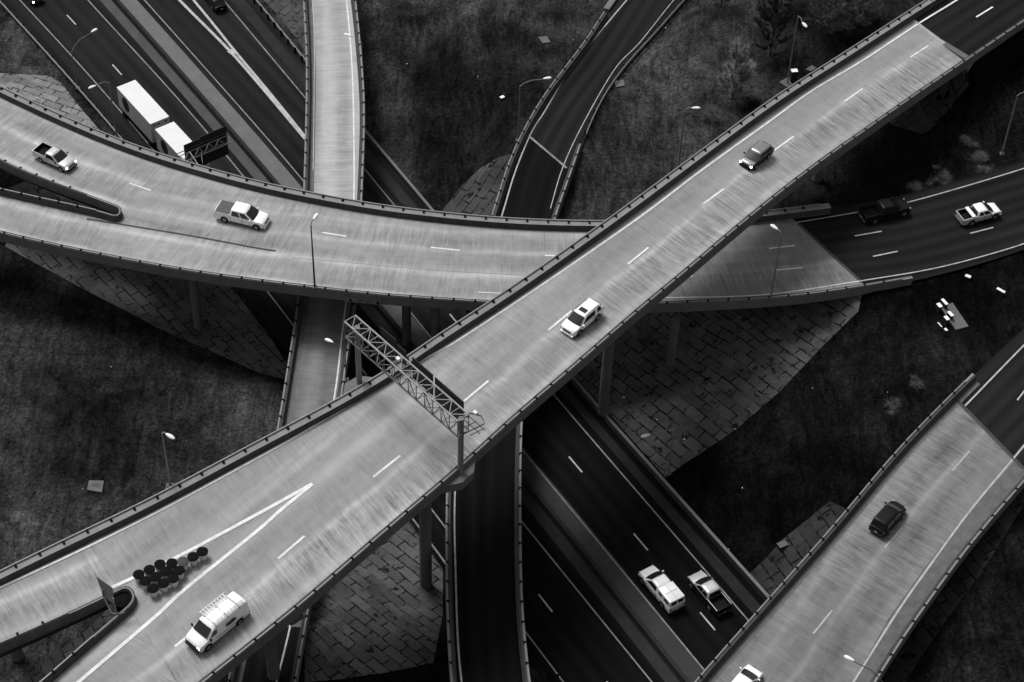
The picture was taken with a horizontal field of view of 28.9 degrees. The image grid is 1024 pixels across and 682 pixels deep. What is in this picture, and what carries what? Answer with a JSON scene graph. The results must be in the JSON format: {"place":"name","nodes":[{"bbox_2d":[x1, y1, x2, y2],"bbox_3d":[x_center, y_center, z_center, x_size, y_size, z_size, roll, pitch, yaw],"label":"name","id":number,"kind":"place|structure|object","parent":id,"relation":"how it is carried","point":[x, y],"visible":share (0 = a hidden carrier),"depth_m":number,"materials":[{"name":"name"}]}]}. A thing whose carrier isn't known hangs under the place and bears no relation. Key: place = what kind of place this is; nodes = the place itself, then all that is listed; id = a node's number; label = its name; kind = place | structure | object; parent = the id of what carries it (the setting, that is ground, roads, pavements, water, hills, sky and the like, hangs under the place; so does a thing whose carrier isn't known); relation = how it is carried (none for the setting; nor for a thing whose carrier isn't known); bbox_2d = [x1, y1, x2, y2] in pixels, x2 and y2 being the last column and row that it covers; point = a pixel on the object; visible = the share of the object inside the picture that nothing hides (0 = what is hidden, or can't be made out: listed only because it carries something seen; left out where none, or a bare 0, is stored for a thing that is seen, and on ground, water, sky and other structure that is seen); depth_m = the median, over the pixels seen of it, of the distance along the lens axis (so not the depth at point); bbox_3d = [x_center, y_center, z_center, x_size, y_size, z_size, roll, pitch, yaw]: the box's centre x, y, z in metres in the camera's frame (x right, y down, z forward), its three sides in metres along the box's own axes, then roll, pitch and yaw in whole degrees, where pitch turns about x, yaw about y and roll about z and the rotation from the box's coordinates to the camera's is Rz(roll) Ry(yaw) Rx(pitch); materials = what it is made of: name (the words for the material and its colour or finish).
{"place":"outdoors","nodes":[
{"label":"outdoors","id":0,"kind":"place"},
{"bbox_2d":[0,73,98,129],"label":"slope paving","id":1,"kind":"structure","parent":0,"point":[49,92],"depth_m":247.33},
{"bbox_2d":[0,604,119,681],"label":"guardrail","id":2,"kind":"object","parent":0,"point":[43,670],"depth_m":185.38,"materials":[{"name":"concrete"}]},
{"bbox_2d":[5,181,286,378],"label":"slope paving","id":3,"kind":"structure","parent":0,"point":[233,330],"depth_m":221.51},
{"bbox_2d":[242,627,299,681],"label":"ramp road","id":4,"kind":"structure","parent":0,"point":[255,669],"depth_m":184.35,"materials":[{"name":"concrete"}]},
{"bbox_2d":[264,0,304,50],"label":"slope paving","id":5,"kind":"structure","parent":0,"point":[290,13],"depth_m":260.12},
{"bbox_2d":[305,522,442,681],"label":"slope paving","id":6,"kind":"structure","parent":0,"point":[379,610],"depth_m":191.01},
{"bbox_2d":[443,154,511,215],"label":"slope paving","id":7,"kind":"structure","parent":0,"point":[468,197],"depth_m":234.51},
{"bbox_2d":[0,0,1023,681],"bbox_3d":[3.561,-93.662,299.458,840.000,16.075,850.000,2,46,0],"label":"ground","id":8,"kind":"structure","parent":0,"point":[822,428],"depth_m":215.25,"materials":[{"name":"black plant"}]},
{"bbox_2d":[0,0,122,138],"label":"guardrail","id":9,"kind":"object","parent":8,"relation":"on","point":[62,70],"visible":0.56,"depth_m":250.38,"materials":[{"name":"metal"}]},
{"bbox_2d":[71,28,96,89],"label":"street lamp","id":10,"kind":"object","parent":8,"relation":"on","point":[94,30],"visible":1,"depth_m":245.93,"materials":[{"name":"metal"}]},
{"bbox_2d":[87,480,103,492],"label":"concrete pad","id":11,"kind":"object","parent":8,"relation":"on","point":[96,486],"visible":1,"depth_m":199.66,"materials":[{"name":"concrete"}]},
{"bbox_2d":[88,82,118,137],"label":"street lamp","id":12,"kind":"object","parent":8,"relation":"on","point":[91,87],"visible":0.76,"depth_m":238.84,"materials":[{"name":"metal"}]},
{"bbox_2d":[177,126,230,164],"bbox_3d":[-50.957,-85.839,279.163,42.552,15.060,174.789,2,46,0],"label":"overhead sign","id":13,"kind":"object","parent":8,"relation":"on","point":[214,145],"visible":0.83,"depth_m":225.19,"materials":[{"name":"metal"}]},
{"bbox_2d":[253,0,305,61],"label":"guardrail","id":14,"kind":"object","parent":8,"relation":"on","point":[281,30],"visible":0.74,"depth_m":257.17,"materials":[{"name":"metal"}]},
{"bbox_2d":[227,0,364,681],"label":"highway bridge","id":15,"kind":"structure","parent":8,"relation":"on","point":[334,156],"depth_m":230.32,"materials":[{"name":"concrete"}]},
{"bbox_2d":[325,338,348,381],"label":"street lamp","id":16,"kind":"object","parent":15,"relation":"on","point":[346,379],"visible":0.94,"depth_m":204.32,"materials":[{"name":"metal"}]},
{"bbox_2d":[344,33,365,95],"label":"street lamp","id":17,"kind":"object","parent":8,"relation":"on","point":[347,34],"visible":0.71,"depth_m":242.82,"materials":[{"name":"metal"}]},
{"bbox_2d":[0,0,764,681],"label":"highway","id":18,"kind":"structure","parent":8,"relation":"on","point":[572,636],"depth_m":211.40,"materials":[{"name":"asphalt"}]},
{"bbox_2d":[28,0,43,4],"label":"car","id":19,"kind":"object","parent":18,"relation":"on","point":[35,2],"visible":1,"depth_m":259.97,"materials":[{"name":"black paint"}]},
{"bbox_2d":[117,80,209,166],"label":"articulated truck","id":20,"kind":"object","parent":18,"relation":"on","point":[142,109],"visible":0.72,"depth_m":239.59,"materials":[{"name":"metal"}]},
{"bbox_2d":[206,0,226,11],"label":"car","id":21,"kind":"object","parent":18,"relation":"on","point":[218,5],"visible":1,"depth_m":259.83,"materials":[{"name":"paint"}]},
{"bbox_2d":[20,0,747,681],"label":"edge lines","id":22,"kind":"object","parent":18,"relation":"on","point":[430,336],"visible":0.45,"depth_m":210.26,"materials":[{"name":"paint"}]},
{"bbox_2d":[100,0,679,681],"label":"median shoulder","id":23,"kind":"object","parent":18,"relation":"on","point":[590,578],"visible":0.6,"depth_m":204.53},
{"bbox_2d":[67,0,715,681],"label":"lane markings","id":24,"kind":"object","parent":18,"relation":"on","point":[265,90],"visible":0.69,"depth_m":251.48,"materials":[{"name":"paint"}]},
{"bbox_2d":[112,0,690,681],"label":"median barrier","id":25,"kind":"object","parent":18,"relation":"on","point":[526,482],"visible":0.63,"depth_m":205.26,"materials":[{"name":"concrete"}]},
{"bbox_2d":[120,0,703,681],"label":"median shoulder","id":26,"kind":"object","parent":18,"relation":"on","point":[670,642],"visible":0.66,"depth_m":207.24},
{"bbox_2d":[232,0,760,613],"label":"shoulder","id":27,"kind":"object","parent":18,"relation":"on","point":[400,194],"visible":0.52,"depth_m":211.44},
{"bbox_2d":[412,517,444,563],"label":"guardrail","id":28,"kind":"object","parent":8,"relation":"on","point":[433,546],"visible":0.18,"depth_m":199.14,"materials":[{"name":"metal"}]},
{"bbox_2d":[0,86,912,367],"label":"highway bridge","id":29,"kind":"structure","parent":8,"relation":"on","point":[164,220],"depth_m":214.78,"materials":[{"name":"concrete"}]},
{"bbox_2d":[32,142,76,171],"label":"pickup truck","id":30,"kind":"object","parent":29,"relation":"on","point":[61,160],"visible":1,"depth_m":220.97,"materials":[{"name":"silver metal"}]},
{"bbox_2d":[214,200,270,230],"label":"pickup truck","id":31,"kind":"object","parent":29,"relation":"on","point":[245,214],"visible":1,"depth_m":214.35,"materials":[{"name":"white paint"}]},
{"bbox_2d":[310,213,317,289],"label":"street lamp","id":32,"kind":"object","parent":29,"relation":"on","point":[314,286],"visible":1,"depth_m":204.02,"materials":[{"name":"metal"}]},
{"bbox_2d":[347,298,380,304],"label":"clearance sign","id":33,"kind":"object","parent":29,"relation":"attached to","point":[363,301],"visible":1,"depth_m":207.31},
{"bbox_2d":[768,224,781,300],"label":"street lamp","id":34,"kind":"object","parent":29,"relation":"on","point":[770,298],"visible":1,"depth_m":207.56,"materials":[{"name":"metal"}]},
{"bbox_2d":[0,0,1023,681],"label":"highway bridge","id":35,"kind":"structure","parent":8,"relation":"on","point":[288,524],"depth_m":181.58,"materials":[{"name":"concrete"}]},
{"bbox_2d":[97,577,124,614],"bbox_3d":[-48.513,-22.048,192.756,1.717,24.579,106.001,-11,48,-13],"label":"gore sign","id":36,"kind":"object","parent":35,"relation":"on","point":[106,590],"visible":1,"depth_m":166.32,"materials":[{"name":"metal"}]},
{"bbox_2d":[113,591,131,611],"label":"grassy ground","id":37,"kind":"structure","parent":35,"relation":"on","point":[122,600],"depth_m":168.53,"materials":[{"name":"plant"}]},
{"bbox_2d":[133,569,144,583],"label":"crash barrel","id":38,"kind":"object","parent":35,"relation":"on","point":[138,574],"visible":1,"depth_m":169.75,"materials":[{"name":"plastic"}]},
{"bbox_2d":[139,576,150,589],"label":"crash barrel","id":39,"kind":"object","parent":35,"relation":"on","point":[144,581],"visible":1,"depth_m":169.25,"materials":[{"name":"plastic"}]},
{"bbox_2d":[143,565,154,576],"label":"crash barrel","id":40,"kind":"object","parent":35,"relation":"on","point":[148,570],"visible":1,"depth_m":170.03,"materials":[{"name":"plastic"}]},
{"bbox_2d":[147,583,158,597],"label":"crash barrel","id":41,"kind":"object","parent":35,"relation":"on","point":[152,589],"visible":1,"depth_m":168.73,"materials":[{"name":"plastic"}]},
{"bbox_2d":[150,572,161,583],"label":"crash barrel","id":42,"kind":"object","parent":35,"relation":"on","point":[155,577],"visible":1,"depth_m":169.50,"materials":[{"name":"plastic"}]},
{"bbox_2d":[154,559,165,572],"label":"crash barrel","id":43,"kind":"object","parent":35,"relation":"on","point":[159,564],"visible":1,"depth_m":170.45,"materials":[{"name":"plastic"}]},
{"bbox_2d":[157,578,168,592],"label":"crash barrel","id":44,"kind":"object","parent":35,"relation":"on","point":[163,584],"visible":1,"depth_m":169.08,"materials":[{"name":"plastic"}]},
{"bbox_2d":[160,566,171,578],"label":"crash barrel","id":45,"kind":"object","parent":35,"relation":"on","point":[165,571],"visible":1,"depth_m":169.92,"materials":[{"name":"plastic"}]},
{"bbox_2d":[161,432,174,488],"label":"street lamp","id":46,"kind":"object","parent":35,"relation":"on","point":[169,483],"visible":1,"depth_m":174.53,"materials":[{"name":"metal"}]},
{"bbox_2d":[166,558,177,571],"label":"crash barrel","id":47,"kind":"object","parent":35,"relation":"on","point":[171,563],"visible":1,"depth_m":170.50,"materials":[{"name":"plastic"}]},
{"bbox_2d":[167,573,178,587],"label":"crash barrel","id":48,"kind":"object","parent":35,"relation":"on","point":[173,579],"visible":1,"depth_m":169.41,"materials":[{"name":"plastic"}]},
{"bbox_2d":[173,566,184,579],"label":"crash barrel","id":49,"kind":"object","parent":35,"relation":"on","point":[179,571],"visible":1,"depth_m":169.97,"materials":[{"name":"plastic"}]},
{"bbox_2d":[177,557,188,570],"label":"crash barrel","id":50,"kind":"object","parent":35,"relation":"on","point":[183,562],"visible":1,"depth_m":170.59,"materials":[{"name":"plastic"}]},
{"bbox_2d":[187,552,198,565],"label":"crash barrel","id":51,"kind":"object","parent":35,"relation":"on","point":[192,557],"visible":1,"depth_m":170.97,"materials":[{"name":"plastic"}]},
{"bbox_2d":[196,547,207,560],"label":"crash barrel","id":52,"kind":"object","parent":35,"relation":"on","point":[202,552],"visible":1,"depth_m":171.33,"materials":[{"name":"plastic"}]},
{"bbox_2d":[185,587,249,653],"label":"cargo van","id":53,"kind":"object","parent":35,"relation":"on","point":[218,620],"visible":1,"depth_m":165.25,"materials":[{"name":"white paint"}]},
{"bbox_2d":[344,315,484,473],"bbox_3d":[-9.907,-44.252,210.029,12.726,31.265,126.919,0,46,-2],"label":"sign gantry","id":54,"kind":"object","parent":35,"relation":"on","point":[448,401],"visible":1,"depth_m":176.56,"materials":[{"name":"metal"}]},
{"bbox_2d":[560,298,603,337],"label":"suv","id":55,"kind":"object","parent":35,"relation":"on","point":[585,314],"visible":1,"depth_m":190.94,"materials":[{"name":"white paint"}]},
{"bbox_2d":[739,140,774,170],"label":"hatchback","id":56,"kind":"object","parent":35,"relation":"on","point":[756,155],"visible":1,"depth_m":212.06,"materials":[{"name":"paint"}]},
{"bbox_2d":[844,655,881,681],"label":"street lamp","id":57,"kind":"object","parent":35,"relation":"on","point":[847,657],"visible":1,"depth_m":178.71,"materials":[{"name":"metal"}]},
{"bbox_2d":[516,76,551,141],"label":"street lamp","id":58,"kind":"object","parent":8,"relation":"on","point":[549,77],"visible":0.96,"depth_m":232.08,"materials":[{"name":"metal"}]},
{"bbox_2d":[538,36,549,43],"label":"concrete pad","id":59,"kind":"object","parent":8,"relation":"on","point":[544,39],"visible":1,"depth_m":250.13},
{"bbox_2d":[445,0,673,681],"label":"highway bridge","id":60,"kind":"structure","parent":8,"relation":"on","point":[486,634],"depth_m":193.76,"materials":[{"name":"concrete"}]},
{"bbox_2d":[365,129,769,600],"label":"roadside wall","id":61,"kind":"structure","parent":8,"relation":"on","point":[689,511],"depth_m":207.91,"materials":[{"name":"concrete"}]},
{"bbox_2d":[603,0,616,11],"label":"roadside kerb","id":62,"kind":"structure","parent":8,"relation":"on","point":[608,6],"depth_m":254.95,"materials":[{"name":"concrete"}]},
{"bbox_2d":[614,79,624,87],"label":"concrete pad","id":63,"kind":"object","parent":8,"relation":"on","point":[619,83],"visible":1,"depth_m":244.09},
{"bbox_2d":[585,0,684,135],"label":"guardrail","id":64,"kind":"object","parent":8,"relation":"on","point":[631,58],"visible":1,"depth_m":246.36,"materials":[{"name":"metal"}]},
{"bbox_2d":[641,429,673,475],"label":"street lamp","id":65,"kind":"object","parent":8,"relation":"on","point":[668,472],"visible":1,"depth_m":204.32,"materials":[{"name":"metal"}]},
{"bbox_2d":[677,106,699,166],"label":"street lamp","id":66,"kind":"object","parent":8,"relation":"on","point":[696,107],"visible":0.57,"depth_m":228.17,"materials":[{"name":"metal"}]},
{"bbox_2d":[700,104,727,123],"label":"shrub","id":67,"kind":"object","parent":8,"relation":"on","point":[712,111],"visible":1,"depth_m":237.65,"materials":[{"name":"plant"}]},
{"bbox_2d":[716,34,758,98],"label":"bare tree","id":68,"kind":"object","parent":8,"relation":"on","point":[740,73],"visible":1,"depth_m":236.36,"materials":[{"name":"grey plant"}]},
{"bbox_2d":[753,0,798,58],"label":"bare tree","id":69,"kind":"object","parent":8,"relation":"on","point":[785,19],"visible":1,"depth_m":240.17,"materials":[{"name":"black plant"}]},
{"bbox_2d":[767,0,794,8],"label":"bare tree","id":70,"kind":"object","parent":8,"relation":"on","point":[785,4],"visible":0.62,"depth_m":247.74,"materials":[{"name":"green plant"}]},
{"bbox_2d":[779,77,791,87],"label":"concrete pad","id":71,"kind":"object","parent":8,"relation":"on","point":[782,82],"visible":0.71,"depth_m":240.07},
{"bbox_2d":[789,69,797,82],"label":"utility box","id":72,"kind":"object","parent":8,"relation":"on","point":[793,75],"visible":0.99,"depth_m":239.35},
{"bbox_2d":[785,16,806,84],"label":"street lamp","id":73,"kind":"object","parent":8,"relation":"on","point":[804,24],"visible":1,"depth_m":236.13,"materials":[{"name":"metal"}]},
{"bbox_2d":[806,65,816,71],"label":"concrete pad","id":74,"kind":"object","parent":8,"relation":"on","point":[810,68],"visible":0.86,"depth_m":241.55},
{"bbox_2d":[800,0,861,33],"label":"bare tree","id":75,"kind":"object","parent":8,"relation":"on","point":[819,9],"visible":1,"depth_m":242.09,"materials":[{"name":"plant"}]},
{"bbox_2d":[695,344,1023,681],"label":"highway bridge","id":76,"kind":"structure","parent":8,"relation":"on","point":[949,474],"depth_m":189.56,"materials":[{"name":"concrete"}]},
{"bbox_2d":[732,664,762,681],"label":"car","id":77,"kind":"object","parent":76,"relation":"on","point":[748,673],"visible":1,"depth_m":179.29,"materials":[{"name":"white paint"}]},
{"bbox_2d":[868,500,906,537],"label":"suv","id":78,"kind":"object","parent":76,"relation":"on","point":[889,516],"visible":1,"depth_m":191.49,"materials":[{"name":"paint"}]},
{"bbox_2d":[840,0,884,25],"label":"bare tree","id":79,"kind":"object","parent":8,"relation":"on","point":[871,8],"visible":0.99,"depth_m":241.51,"materials":[{"name":"plant"}]},
{"bbox_2d":[879,395,900,415],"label":"shrub","id":80,"kind":"object","parent":8,"relation":"on","point":[893,406],"visible":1,"depth_m":206.37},
{"bbox_2d":[908,373,925,389],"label":"shrub","id":81,"kind":"object","parent":8,"relation":"on","point":[912,383],"visible":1,"depth_m":207.25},
{"bbox_2d":[906,178,932,192],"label":"shrub","id":82,"kind":"object","parent":8,"relation":"on","point":[914,187],"visible":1,"depth_m":227.28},
{"bbox_2d":[935,302,942,312],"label":"utility box","id":83,"kind":"object","parent":8,"relation":"on","point":[939,306],"visible":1,"depth_m":214.26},
{"bbox_2d":[930,164,954,184],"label":"shrub","id":84,"kind":"object","parent":8,"relation":"on","point":[944,174],"visible":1,"depth_m":228.85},
{"bbox_2d":[943,315,949,324],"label":"utility box","id":85,"kind":"object","parent":8,"relation":"on","point":[946,318],"visible":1,"depth_m":213.18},
{"bbox_2d":[942,302,968,329],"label":"equipment pad","id":86,"kind":"object","parent":8,"relation":"on","point":[957,322],"visible":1,"depth_m":213.87,"materials":[{"name":"concrete"}]},
{"bbox_2d":[940,298,947,308],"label":"utility box","id":87,"kind":"object","parent":86,"relation":"on","point":[943,303],"visible":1,"depth_m":214.59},
{"bbox_2d":[947,311,953,319],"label":"utility box","id":88,"kind":"object","parent":86,"relation":"on","point":[950,315],"visible":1,"depth_m":213.55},
{"bbox_2d":[957,133,980,151],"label":"shrub","id":89,"kind":"object","parent":8,"relation":"on","point":[965,139],"visible":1,"depth_m":232.61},
{"bbox_2d":[965,148,990,166],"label":"shrub","id":90,"kind":"object","parent":8,"relation":"on","point":[981,156],"visible":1,"depth_m":231.28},
{"bbox_2d":[975,162,996,174],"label":"shrub","id":91,"kind":"object","parent":8,"relation":"on","point":[983,170],"visible":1,"depth_m":230.13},
{"bbox_2d":[996,287,1005,295],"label":"utility box","id":92,"kind":"object","parent":8,"relation":"on","point":[1001,292],"visible":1,"depth_m":216.78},
{"bbox_2d":[999,92,1023,155],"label":"street lamp","id":93,"kind":"object","parent":8,"relation":"on","point":[1002,153],"visible":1,"depth_m":229.85,"materials":[{"name":"metal"}]},
{"bbox_2d":[529,0,685,168],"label":"ramp road","id":94,"kind":"structure","parent":0,"point":[623,33],"depth_m":245.34,"materials":[{"name":"asphalt"}]},
{"bbox_2d":[638,565,684,613],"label":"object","id":95,"kind":"object","parent":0,"point":[666,592],"visible":1,"depth_m":195.33,"materials":[{"name":"white paint"}]},
{"bbox_2d":[687,570,731,616],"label":"pickup truck","id":96,"kind":"object","parent":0,"point":[707,590],"visible":1,"depth_m":195.50,"materials":[{"name":"paint"}]},
{"bbox_2d":[575,295,861,476],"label":"slope paving","id":97,"kind":"structure","parent":0,"point":[730,371],"depth_m":213.67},
{"bbox_2d":[737,98,760,114],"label":"shrub","id":98,"kind":"object","parent":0,"point":[751,104],"visible":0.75,"depth_m":238.48,"materials":[{"name":"plant"}]},
{"bbox_2d":[750,501,845,595],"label":"slope paving","id":99,"kind":"structure","parent":0,"point":[773,570],"depth_m":199.20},
{"bbox_2d":[776,540,787,550],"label":"utility box","id":100,"kind":"object","parent":99,"relation":"on","point":[781,545],"visible":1,"depth_m":199.76,"materials":[{"name":"concrete"}]},
{"bbox_2d":[794,160,1023,283],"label":"ramp road","id":101,"kind":"structure","parent":0,"point":[928,233],"depth_m":221.79,"materials":[{"name":"asphalt"}]},
{"bbox_2d":[857,197,910,223],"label":"pickup truck","id":102,"kind":"object","parent":101,"relation":"on","point":[882,209],"visible":1,"depth_m":222.31,"materials":[{"name":"paint"}]},
{"bbox_2d":[795,168,1023,280],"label":"lane markings","id":103,"kind":"object","parent":101,"relation":"on","point":[919,199],"visible":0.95,"depth_m":221.24,"materials":[{"name":"paint"}]},
{"bbox_2d":[954,201,1001,225],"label":"pickup truck","id":104,"kind":"object","parent":101,"relation":"on","point":[976,212],"visible":1,"depth_m":223.26,"materials":[{"name":"silver metal"}]},
{"bbox_2d":[890,71,968,133],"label":"slope paving","id":105,"kind":"structure","parent":0,"point":[925,114],"depth_m":235.10,"materials":[{"name":"concrete"}]},
{"bbox_2d":[880,490,1023,681],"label":"slope paving","id":106,"kind":"structure","parent":0,"point":[952,594],"depth_m":191.26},
{"bbox_2d":[915,0,1023,55],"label":"ramp road","id":107,"kind":"structure","parent":0,"point":[959,25],"depth_m":238.34,"materials":[{"name":"asphalt"}]},
{"bbox_2d":[962,329,1023,465],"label":"ramp road","id":108,"kind":"structure","parent":0,"point":[995,407],"depth_m":204.63,"materials":[{"name":"asphalt"}]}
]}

